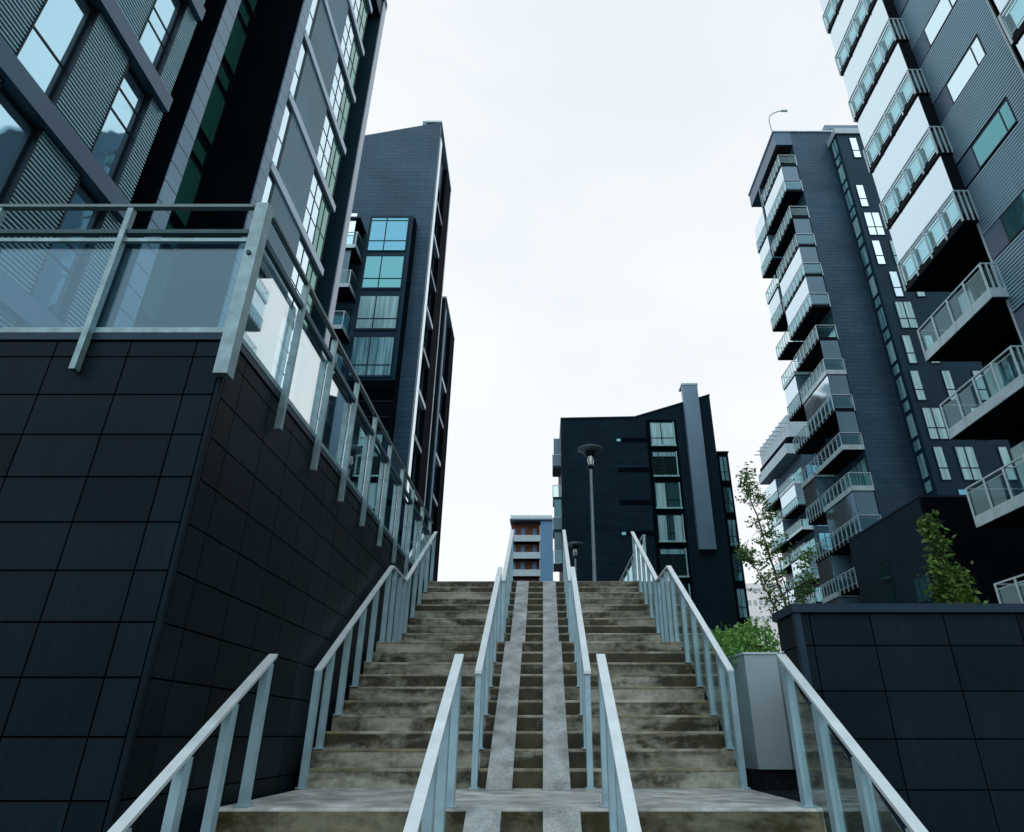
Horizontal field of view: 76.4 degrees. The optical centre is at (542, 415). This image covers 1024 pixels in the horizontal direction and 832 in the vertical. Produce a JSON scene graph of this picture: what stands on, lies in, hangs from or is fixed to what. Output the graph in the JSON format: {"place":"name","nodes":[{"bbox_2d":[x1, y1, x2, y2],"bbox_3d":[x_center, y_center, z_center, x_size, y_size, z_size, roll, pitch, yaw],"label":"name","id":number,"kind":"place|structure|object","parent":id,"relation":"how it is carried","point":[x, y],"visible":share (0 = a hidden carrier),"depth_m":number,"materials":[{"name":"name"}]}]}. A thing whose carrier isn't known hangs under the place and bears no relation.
{"place":"outdoors","nodes":[
{"label":"outdoors","id":0,"kind":"place"},
{"bbox_2d":[315,120,450,521],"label":"apartment building","id":1,"kind":"structure","parent":0,"point":[386,321],"depth_m":41.42,"materials":[{"name":"metal"}]},
{"bbox_2d":[332,309,351,332],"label":"window","id":2,"kind":"structure","parent":1,"relation":"in","point":[338,316],"depth_m":40.16,"materials":[{"name":"teal glass"}]},
{"bbox_2d":[347,336,395,377],"bbox_3d":[-10.050,-3.494,38.141,2.500,2.850,0.050,0,-26,0],"label":"window","id":3,"kind":"structure","parent":1,"relation":"in","point":[371,356],"depth_m":38.14,"materials":[{"name":"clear glass"}]},
{"bbox_2d":[354,295,399,330],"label":"window","id":4,"kind":"structure","parent":1,"relation":"in","point":[374,312],"depth_m":39.49,"materials":[{"name":"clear glass"}]},
{"bbox_2d":[361,255,404,289],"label":"window","id":5,"kind":"structure","parent":1,"relation":"in","point":[380,272],"depth_m":40.86,"materials":[{"name":"teal glass"}]},
{"bbox_2d":[366,217,409,250],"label":"window","id":6,"kind":"structure","parent":1,"relation":"in","point":[385,233],"depth_m":42.22,"materials":[{"name":"blue glass"}]},
{"bbox_2d":[423,296,454,580],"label":"apartment building","id":7,"kind":"structure","parent":0,"point":[437,458],"depth_m":47.80,"materials":[{"name":"metal"}]},
{"bbox_2d":[365,0,856,591],"label":"sky","id":8,"kind":"structure","parent":0,"point":[604,157],"materials":[{"name":"white"}]},
{"bbox_2d":[745,583,781,652],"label":"office building","id":9,"kind":"structure","parent":0,"point":[754,603],"depth_m":194.80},
{"bbox_2d":[759,791,800,801],"bbox_3d":[2.206,3.340,5.679,0.468,0.033,1.380,0,-26,0],"label":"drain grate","id":10,"kind":"object","parent":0,"point":[793,795],"visible":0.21,"depth_m":5.91,"materials":[{"name":"metal"}]},
{"bbox_2d":[748,125,1023,603],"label":"apartment building","id":11,"kind":"structure","parent":0,"point":[870,384],"depth_m":48.05,"materials":[{"name":"metal"}]},
{"bbox_2d":[810,313,836,347],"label":"window","id":12,"kind":"structure","parent":11,"relation":"in","point":[825,331],"depth_m":51.36,"materials":[{"name":"teal glass"}]},
{"bbox_2d":[838,456,871,492],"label":"window","id":13,"kind":"structure","parent":11,"relation":"in","point":[861,466],"depth_m":46.44,"materials":[{"name":"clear glass"}]},
{"bbox_2d":[848,137,862,157],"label":"window","id":14,"kind":"structure","parent":11,"relation":"in","point":[856,151],"depth_m":56.32,"materials":[{"name":"white"}]},
{"bbox_2d":[855,184,869,206],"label":"window","id":15,"kind":"structure","parent":11,"relation":"in","point":[860,188],"depth_m":53.87,"materials":[{"name":"white"}]},
{"bbox_2d":[863,211,885,235],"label":"window","id":16,"kind":"structure","parent":11,"relation":"in","point":[873,220],"depth_m":52.53,"materials":[{"name":"white"}]},
{"bbox_2d":[871,240,886,264],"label":"window","id":17,"kind":"structure","parent":11,"relation":"in","point":[876,244],"depth_m":51.21,"materials":[{"name":"white"}]},
{"bbox_2d":[877,306,887,331],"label":"window","id":18,"kind":"structure","parent":11,"relation":"in","point":[880,313],"depth_m":49.26,"materials":[{"name":"teal glass"}]},
{"bbox_2d":[879,558,896,603],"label":"window","id":19,"kind":"structure","parent":11,"relation":"in","point":[884,567],"depth_m":37.70,"materials":[{"name":"black glass"}]},
{"bbox_2d":[886,339,897,365],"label":"window","id":20,"kind":"structure","parent":11,"relation":"in","point":[891,352],"depth_m":47.99,"materials":[{"name":"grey glass"}]},
{"bbox_2d":[888,270,904,296],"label":"window","id":21,"kind":"structure","parent":11,"relation":"in","point":[893,274],"depth_m":49.88,"materials":[{"name":"white"}]},
{"bbox_2d":[895,374,907,401],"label":"window","id":22,"kind":"structure","parent":11,"relation":"in","point":[900,384],"depth_m":46.65,"materials":[{"name":"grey glass"}]},
{"bbox_2d":[893,301,919,328],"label":"window","id":23,"kind":"structure","parent":11,"relation":"in","point":[905,311],"depth_m":48.58,"materials":[{"name":"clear glass"}]},
{"bbox_2d":[900,334,918,363],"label":"window","id":24,"kind":"structure","parent":11,"relation":"in","point":[907,341],"depth_m":47.26,"materials":[{"name":"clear glass"}]},
{"bbox_2d":[905,412,918,439],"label":"window","id":25,"kind":"structure","parent":11,"relation":"in","point":[910,420],"depth_m":45.38,"materials":[{"name":"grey glass"}]},
{"bbox_2d":[909,370,927,400],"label":"window","id":26,"kind":"structure","parent":11,"relation":"in","point":[920,393],"depth_m":45.94,"materials":[{"name":"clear glass"}]},
{"bbox_2d":[916,451,929,480],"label":"window","id":27,"kind":"structure","parent":11,"relation":"in","point":[921,460],"depth_m":44.04,"materials":[{"name":"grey glass"}]},
{"bbox_2d":[913,573,934,603],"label":"window","id":28,"kind":"structure","parent":11,"relation":"in","point":[919,582],"depth_m":34.22,"materials":[{"name":"teal glass"}]},
{"bbox_2d":[921,407,949,439],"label":"window","id":29,"kind":"structure","parent":11,"relation":"in","point":[933,418],"depth_m":44.63,"materials":[{"name":"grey glass"}]},
{"bbox_2d":[932,446,952,480],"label":"window","id":30,"kind":"structure","parent":11,"relation":"in","point":[940,457],"depth_m":43.33,"materials":[{"name":"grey glass"}]},
{"bbox_2d":[940,370,959,400],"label":"window","id":31,"kind":"structure","parent":11,"relation":"in","point":[947,377],"depth_m":46.01,"materials":[{"name":"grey glass"}]},
{"bbox_2d":[953,446,983,480],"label":"window","id":32,"kind":"structure","parent":11,"relation":"in","point":[967,459],"depth_m":43.33,"materials":[{"name":"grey glass"}]},
{"bbox_2d":[971,370,989,400],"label":"window","id":33,"kind":"structure","parent":11,"relation":"in","point":[984,394],"depth_m":45.91,"materials":[{"name":"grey glass"}]},
{"bbox_2d":[996,446,1018,480],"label":"window","id":34,"kind":"structure","parent":11,"relation":"in","point":[1003,451],"depth_m":43.39,"materials":[{"name":"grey glass"}]},
{"bbox_2d":[819,0,1023,603],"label":"apartment building","id":35,"kind":"structure","parent":0,"point":[935,90],"depth_m":22.09,"materials":[{"name":"metal"}]},
{"bbox_2d":[912,0,956,67],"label":"window","id":36,"kind":"structure","parent":35,"relation":"in","point":[941,12],"depth_m":23.51,"materials":[{"name":"teal"}]},
{"bbox_2d":[933,34,986,123],"bbox_3d":[14.089,-11.350,22.051,0.021,0.990,2.640,0,-26,0],"label":"window","id":37,"kind":"structure","parent":35,"relation":"in","point":[975,54],"depth_m":21.94,"materials":[{"name":"teal"}]},
{"bbox_2d":[958,286,977,312],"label":"window","id":38,"kind":"structure","parent":35,"relation":"in","point":[971,291],"depth_m":23.43,"materials":[{"name":"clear glass"}]},
{"bbox_2d":[974,269,998,297],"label":"window","id":39,"kind":"structure","parent":35,"relation":"in","point":[980,287],"depth_m":22.84,"materials":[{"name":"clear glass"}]},
{"bbox_2d":[957,98,1016,187],"bbox_3d":[14.089,-8.630,20.714,0.021,0.990,2.640,0,-26,0],"label":"window","id":40,"kind":"structure","parent":35,"relation":"in","point":[1004,119],"depth_m":20.60,"materials":[{"name":"teal glass"}]},
{"bbox_2d":[983,359,1008,395],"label":"window","id":41,"kind":"structure","parent":35,"relation":"in","point":[999,369],"depth_m":21.98,"materials":[{"name":"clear glass"}]},
{"bbox_2d":[984,190,1023,259],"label":"window","id":42,"kind":"structure","parent":35,"relation":"in","point":[1011,222],"depth_m":19.76,"materials":[{"name":"teal glass"}]},
{"bbox_2d":[1000,342,1023,382],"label":"window","id":43,"kind":"structure","parent":35,"relation":"in","point":[1008,364],"depth_m":21.43,"materials":[{"name":"teal glass"}]},
{"bbox_2d":[1010,441,1023,488],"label":"window","id":44,"kind":"structure","parent":35,"relation":"in","point":[1018,450],"depth_m":20.87,"materials":[{"name":"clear glass"}]},
{"bbox_2d":[1014,305,1023,338],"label":"window","id":45,"kind":"structure","parent":35,"relation":"in","point":[1019,315],"depth_m":19.13,"materials":[{"name":"grey glass"}]},
{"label":"plaza","id":46,"kind":"structure","parent":0,"visible":0},
{"bbox_2d":[0,0,386,387],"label":"apartment building","id":47,"kind":"structure","parent":46,"relation":"on","point":[178,101],"depth_m":14.96,"materials":[{"name":"metal"}]},
{"bbox_2d":[0,88,34,199],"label":"window","id":48,"kind":"structure","parent":47,"relation":"in","point":[16,131],"depth_m":9.89,"materials":[{"name":"blue"}]},
{"bbox_2d":[17,0,93,98],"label":"window","id":49,"kind":"structure","parent":47,"relation":"in","point":[52,41],"depth_m":10.76,"materials":[{"name":"blue"}]},
{"bbox_2d":[31,183,100,317],"bbox_3d":[-8.105,-2.808,11.014,0.030,2.600,0.750,0,-26,0],"label":"window","id":50,"kind":"structure","parent":47,"relation":"in","point":[52,288],"depth_m":11.01,"materials":[{"name":"blue"}]},
{"bbox_2d":[92,68,145,179],"bbox_3d":[-8.105,-5.536,12.356,0.030,2.600,0.750,0,-26,0],"label":"window","id":51,"kind":"structure","parent":47,"relation":"in","point":[109,149],"depth_m":12.44,"materials":[{"name":"blue"}]},
{"bbox_2d":[139,244,175,324],"bbox_3d":[-9.485,-3.321,15.897,0.030,1.950,1.000,0,-26,0],"label":"window","id":52,"kind":"structure","parent":47,"relation":"in","point":[160,276],"depth_m":16.00,"materials":[{"name":"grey glass"}]},
{"bbox_2d":[140,0,182,70],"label":"window","id":53,"kind":"structure","parent":47,"relation":"in","point":[155,37],"depth_m":13.74,"materials":[{"name":"blue"}]},
{"bbox_2d":[173,154,202,228],"bbox_3d":[-9.485,-6.049,17.238,0.030,1.950,1.000,0,-26,0],"label":"window","id":54,"kind":"structure","parent":47,"relation":"in","point":[192,177],"depth_m":17.39,"materials":[{"name":"green glass"}]},
{"bbox_2d":[191,135,207,167],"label":"window","id":55,"kind":"structure","parent":47,"relation":"in","point":[199,151],"depth_m":17.95,"materials":[{"name":"green glass"}]},
{"bbox_2d":[199,79,225,147],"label":"window","id":56,"kind":"structure","parent":47,"relation":"in","point":[216,103],"depth_m":18.71,"materials":[{"name":"green glass"}]},
{"bbox_2d":[216,61,230,93],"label":"window","id":57,"kind":"structure","parent":47,"relation":"in","point":[222,75],"depth_m":19.30,"materials":[{"name":"green glass"}]},
{"bbox_2d":[223,13,246,76],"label":"window","id":58,"kind":"structure","parent":47,"relation":"in","point":[237,38],"depth_m":20.05,"materials":[{"name":"green glass"}]},
{"bbox_2d":[238,0,249,29],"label":"window","id":59,"kind":"structure","parent":47,"relation":"in","point":[242,10],"depth_m":20.66,"materials":[{"name":"green glass"}]},
{"bbox_2d":[262,171,273,201],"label":"window","id":60,"kind":"structure","parent":47,"relation":"in","point":[270,181],"depth_m":19.05,"materials":[{"name":"white"}]},
{"bbox_2d":[272,100,291,167],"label":"window","id":61,"kind":"structure","parent":47,"relation":"in","point":[281,137],"depth_m":20.00,"materials":[{"name":"white"}]},
{"bbox_2d":[290,39,306,98],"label":"window","id":62,"kind":"structure","parent":47,"relation":"in","point":[301,57],"depth_m":21.39,"materials":[{"name":"white"}]},
{"bbox_2d":[287,235,310,313],"bbox_3d":[-8.055,-4.541,21.405,0.030,2.720,1.090,0,-26,0],"label":"window","id":63,"kind":"structure","parent":47,"relation":"in","point":[303,256],"depth_m":21.60,"materials":[{"name":"white"}]},
{"bbox_2d":[304,258,317,328],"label":"window","id":64,"kind":"structure","parent":47,"relation":"in","point":[312,274],"depth_m":22.66,"materials":[{"name":"green glass"}]},
{"bbox_2d":[305,0,318,37],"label":"window","id":65,"kind":"structure","parent":47,"relation":"in","point":[314,5],"depth_m":22.59,"materials":[{"name":"white"}]},
{"bbox_2d":[303,169,323,244],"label":"window","id":66,"kind":"structure","parent":47,"relation":"in","point":[311,215],"depth_m":22.82,"materials":[{"name":"white"}]},
{"bbox_2d":[313,192,329,261],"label":"window","id":67,"kind":"structure","parent":47,"relation":"in","point":[319,239],"depth_m":23.73,"materials":[{"name":"green glass"}]},
{"bbox_2d":[317,110,334,179],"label":"window","id":68,"kind":"structure","parent":47,"relation":"in","point":[328,132],"depth_m":24.19,"materials":[{"name":"white"}]},
{"bbox_2d":[326,135,340,197],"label":"window","id":69,"kind":"structure","parent":47,"relation":"in","point":[335,157],"depth_m":25.09,"materials":[{"name":"green glass"}]},
{"bbox_2d":[329,56,345,121],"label":"window","id":70,"kind":"structure","parent":47,"relation":"in","point":[336,94],"depth_m":25.48,"materials":[{"name":"white"}]},
{"bbox_2d":[337,82,350,140],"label":"window","id":71,"kind":"structure","parent":47,"relation":"in","point":[346,100],"depth_m":26.48,"materials":[{"name":"green glass"}]},
{"bbox_2d":[340,7,354,68],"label":"window","id":72,"kind":"structure","parent":47,"relation":"in","point":[348,35],"depth_m":26.88,"materials":[{"name":"white"}]},
{"bbox_2d":[348,36,359,88],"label":"window","id":73,"kind":"structure","parent":47,"relation":"in","point":[355,54],"depth_m":27.84,"materials":[{"name":"green glass"}]},
{"bbox_2d":[357,0,367,41],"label":"window","id":74,"kind":"structure","parent":47,"relation":"in","point":[363,13],"depth_m":29.12,"materials":[{"name":"green glass"}]},
{"bbox_2d":[510,515,552,580],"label":"apartment building","id":75,"kind":"structure","parent":46,"relation":"on","point":[533,549],"depth_m":98.84,"materials":[{"name":"blue concrete"}]},
{"bbox_2d":[578,444,602,580],"bbox_3d":[1.575,3.650,20.493,0.840,5.845,0.840,0,-26,0],"label":"street lamp","id":76,"kind":"object","parent":46,"relation":"on","point":[590,450],"visible":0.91,"depth_m":21.14,"materials":[{"name":"metal"}]},
{"bbox_2d":[620,535,645,580],"bbox_3d":[2.205,4.874,17.606,0.070,1.100,8.100,0,-26,0],"label":"guard rail","id":77,"kind":"object","parent":46,"relation":"on","point":[630,574],"visible":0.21,"depth_m":16.16,"materials":[{"name":"metal"}]},
{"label":"path","id":78,"kind":"structure","parent":0,"visible":0},
{"bbox_2d":[692,652,798,790],"bbox_3d":[2.320,4.066,8.478,0.630,1.405,4.235,0,-26,0],"label":"planter","id":79,"kind":"object","parent":78,"relation":"on","point":[767,744],"visible":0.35,"depth_m":6.66,"materials":[{"name":"metal"}]},
{"bbox_2d":[692,616,780,669],"bbox_3d":[2.332,3.075,8.320,0.803,0.676,2.964,0,-26,0],"label":"hedge","id":80,"kind":"object","parent":79,"relation":"in","point":[743,639],"visible":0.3,"depth_m":7.26,"materials":[{"name":"green plant"}]},
{"bbox_3d":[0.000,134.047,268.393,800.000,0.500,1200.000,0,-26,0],"label":"ground","id":81,"kind":"structure","parent":0,"visible":0},
{"bbox_2d":[0,333,423,831],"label":"retaining wall","id":82,"kind":"structure","parent":81,"relation":"on","point":[188,544],"depth_m":4.65,"materials":[{"name":"tile"}]},
{"bbox_2d":[0,202,432,590],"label":"glass balustrade","id":83,"kind":"object","parent":82,"relation":"on","point":[259,322],"visible":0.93,"depth_m":5.96,"materials":[{"name":"metal"}]},
{"bbox_2d":[215,581,826,831],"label":"staircase","id":84,"kind":"structure","parent":81,"relation":"on","point":[365,768],"depth_m":6.96,"materials":[{"name":"concrete"}]},
{"bbox_2d":[107,654,277,831],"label":"handrail","id":85,"kind":"object","parent":84,"relation":"on","point":[177,770],"visible":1,"depth_m":4.22,"materials":[{"name":"metal"}]},
{"bbox_2d":[295,532,436,788],"bbox_3d":[-2.310,3.019,10.099,0.100,4.405,6.570,0,-26,0],"label":"handrail","id":86,"kind":"object","parent":84,"relation":"on","point":[400,614],"visible":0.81,"depth_m":8.31,"materials":[{"name":"metal"}]},
{"bbox_2d":[403,654,463,831],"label":"handrail","id":87,"kind":"object","parent":84,"relation":"on","point":[442,755],"visible":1,"depth_m":4.19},
{"bbox_2d":[468,567,501,788],"bbox_3d":[-0.655,2.914,8.039,0.100,2.775,2.900,0,-26,0],"label":"handrail","id":88,"kind":"object","parent":84,"relation":"on","point":[486,659],"visible":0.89,"depth_m":7.31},
{"bbox_2d":[500,530,513,641],"bbox_3d":[-0.655,3.086,12.150,0.100,2.795,2.830,0,-26,0],"label":"handrail","id":89,"kind":"object","parent":84,"relation":"on","point":[507,576],"visible":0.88,"depth_m":11.51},
{"bbox_2d":[562,530,571,641],"bbox_3d":[0.450,3.086,12.150,0.100,2.795,2.830,0,-26,0],"label":"handrail","id":90,"kind":"object","parent":84,"relation":"on","point":[566,575],"visible":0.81,"depth_m":11.57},
{"bbox_2d":[570,567,595,788],"bbox_3d":[0.450,2.914,8.039,0.100,2.775,2.900,0,-26,0],"label":"handrail","id":91,"kind":"object","parent":84,"relation":"on","point":[581,656],"visible":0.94,"depth_m":7.03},
{"bbox_2d":[596,654,641,831],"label":"handrail","id":92,"kind":"object","parent":84,"relation":"on","point":[618,799],"visible":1,"depth_m":4.16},
{"bbox_2d":[631,532,750,788],"bbox_3d":[1.925,3.019,10.099,0.100,4.405,6.570,0,-26,0],"label":"handrail","id":93,"kind":"object","parent":84,"relation":"on","point":[673,615],"visible":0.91,"depth_m":8.40,"materials":[{"name":"metal"}]},
{"bbox_2d":[777,654,927,831],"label":"handrail","id":94,"kind":"object","parent":84,"relation":"on","point":[866,771],"visible":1,"depth_m":4.21,"materials":[{"name":"metal"}]},
{"bbox_2d":[771,604,1023,831],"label":"retaining wall","id":95,"kind":"structure","parent":81,"relation":"on","point":[924,703],"depth_m":4.91,"materials":[{"name":"tile"}]},
{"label":"terrace","id":96,"kind":"structure","parent":0,"visible":0},
{"bbox_2d":[552,383,749,666],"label":"apartment building","id":97,"kind":"structure","parent":96,"relation":"on","point":[662,481],"depth_m":58.15,"materials":[{"name":"metal"}]},
{"bbox_2d":[618,467,648,471],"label":"slot window","id":98,"kind":"structure","parent":97,"relation":"in","point":[620,469],"depth_m":59.51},
{"bbox_2d":[619,500,651,504],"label":"slot window","id":99,"kind":"structure","parent":97,"relation":"in","point":[622,502],"depth_m":58.12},
{"bbox_2d":[649,422,676,445],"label":"window","id":100,"kind":"structure","parent":97,"relation":"in","point":[661,433],"depth_m":60.98,"materials":[{"name":"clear glass"}]},
{"bbox_2d":[652,451,679,476],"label":"window","id":101,"kind":"structure","parent":97,"relation":"in","point":[665,463],"depth_m":59.64,"materials":[{"name":"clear glass"}]},
{"bbox_2d":[654,482,682,508],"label":"window","id":102,"kind":"structure","parent":97,"relation":"in","point":[667,494],"depth_m":58.28,"materials":[{"name":"teal glass"}]},
{"bbox_2d":[657,514,685,542],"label":"window","id":103,"kind":"structure","parent":97,"relation":"in","point":[670,527],"depth_m":56.92,"materials":[{"name":"teal glass"}]},
{"bbox_2d":[659,548,689,577],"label":"window","id":104,"kind":"structure","parent":97,"relation":"in","point":[675,557],"depth_m":55.74,"materials":[{"name":"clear glass"}]},
{"bbox_2d":[719,456,729,480],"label":"window","id":105,"kind":"structure","parent":97,"relation":"in","point":[724,470],"depth_m":59.99,"materials":[{"name":"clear glass"}]},
{"bbox_2d":[723,487,733,512],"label":"window","id":106,"kind":"structure","parent":97,"relation":"in","point":[727,493],"depth_m":58.62,"materials":[{"name":"teal glass"}]},
{"bbox_2d":[727,519,738,545],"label":"window","id":107,"kind":"structure","parent":97,"relation":"in","point":[731,523],"depth_m":57.31,"materials":[{"name":"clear glass"}]},
{"bbox_2d":[731,553,742,580],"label":"window","id":108,"kind":"structure","parent":97,"relation":"in","point":[737,568],"depth_m":55.92,"materials":[{"name":"teal glass"}]},
{"bbox_2d":[736,588,747,617],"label":"window","id":109,"kind":"structure","parent":97,"relation":"in","point":[740,592],"depth_m":54.64,"materials":[{"name":"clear glass"}]},
{"bbox_2d":[731,461,824,630],"bbox_3d":[3.257,2.092,9.080,1.351,2.981,0.685,4,-26,-8],"label":"tree","id":110,"kind":"object","parent":96,"relation":"on","point":[744,554],"visible":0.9,"depth_m":9.06,"materials":[{"name":"green plant"}]},
{"bbox_2d":[754,415,837,608],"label":"apartment building","id":111,"kind":"structure","parent":96,"relation":"on","point":[784,465],"depth_m":86.92,"materials":[{"name":"metal"}]},
{"bbox_2d":[799,534,816,551],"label":"window","id":112,"kind":"structure","parent":111,"relation":"in","point":[809,542],"depth_m":82.64,"materials":[{"name":"teal glass"}]},
{"bbox_2d":[818,532,832,550],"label":"window","id":113,"kind":"structure","parent":111,"relation":"in","point":[822,535],"depth_m":80.48,"materials":[{"name":"blue glass"}]},
{"bbox_2d":[915,509,988,603],"bbox_3d":[4.936,2.070,7.886,0.856,1.968,0.680,0,-26,0],"label":"tree","id":114,"kind":"object","parent":96,"relation":"on","point":[952,583],"visible":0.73,"depth_m":7.91,"materials":[{"name":"green plant"}]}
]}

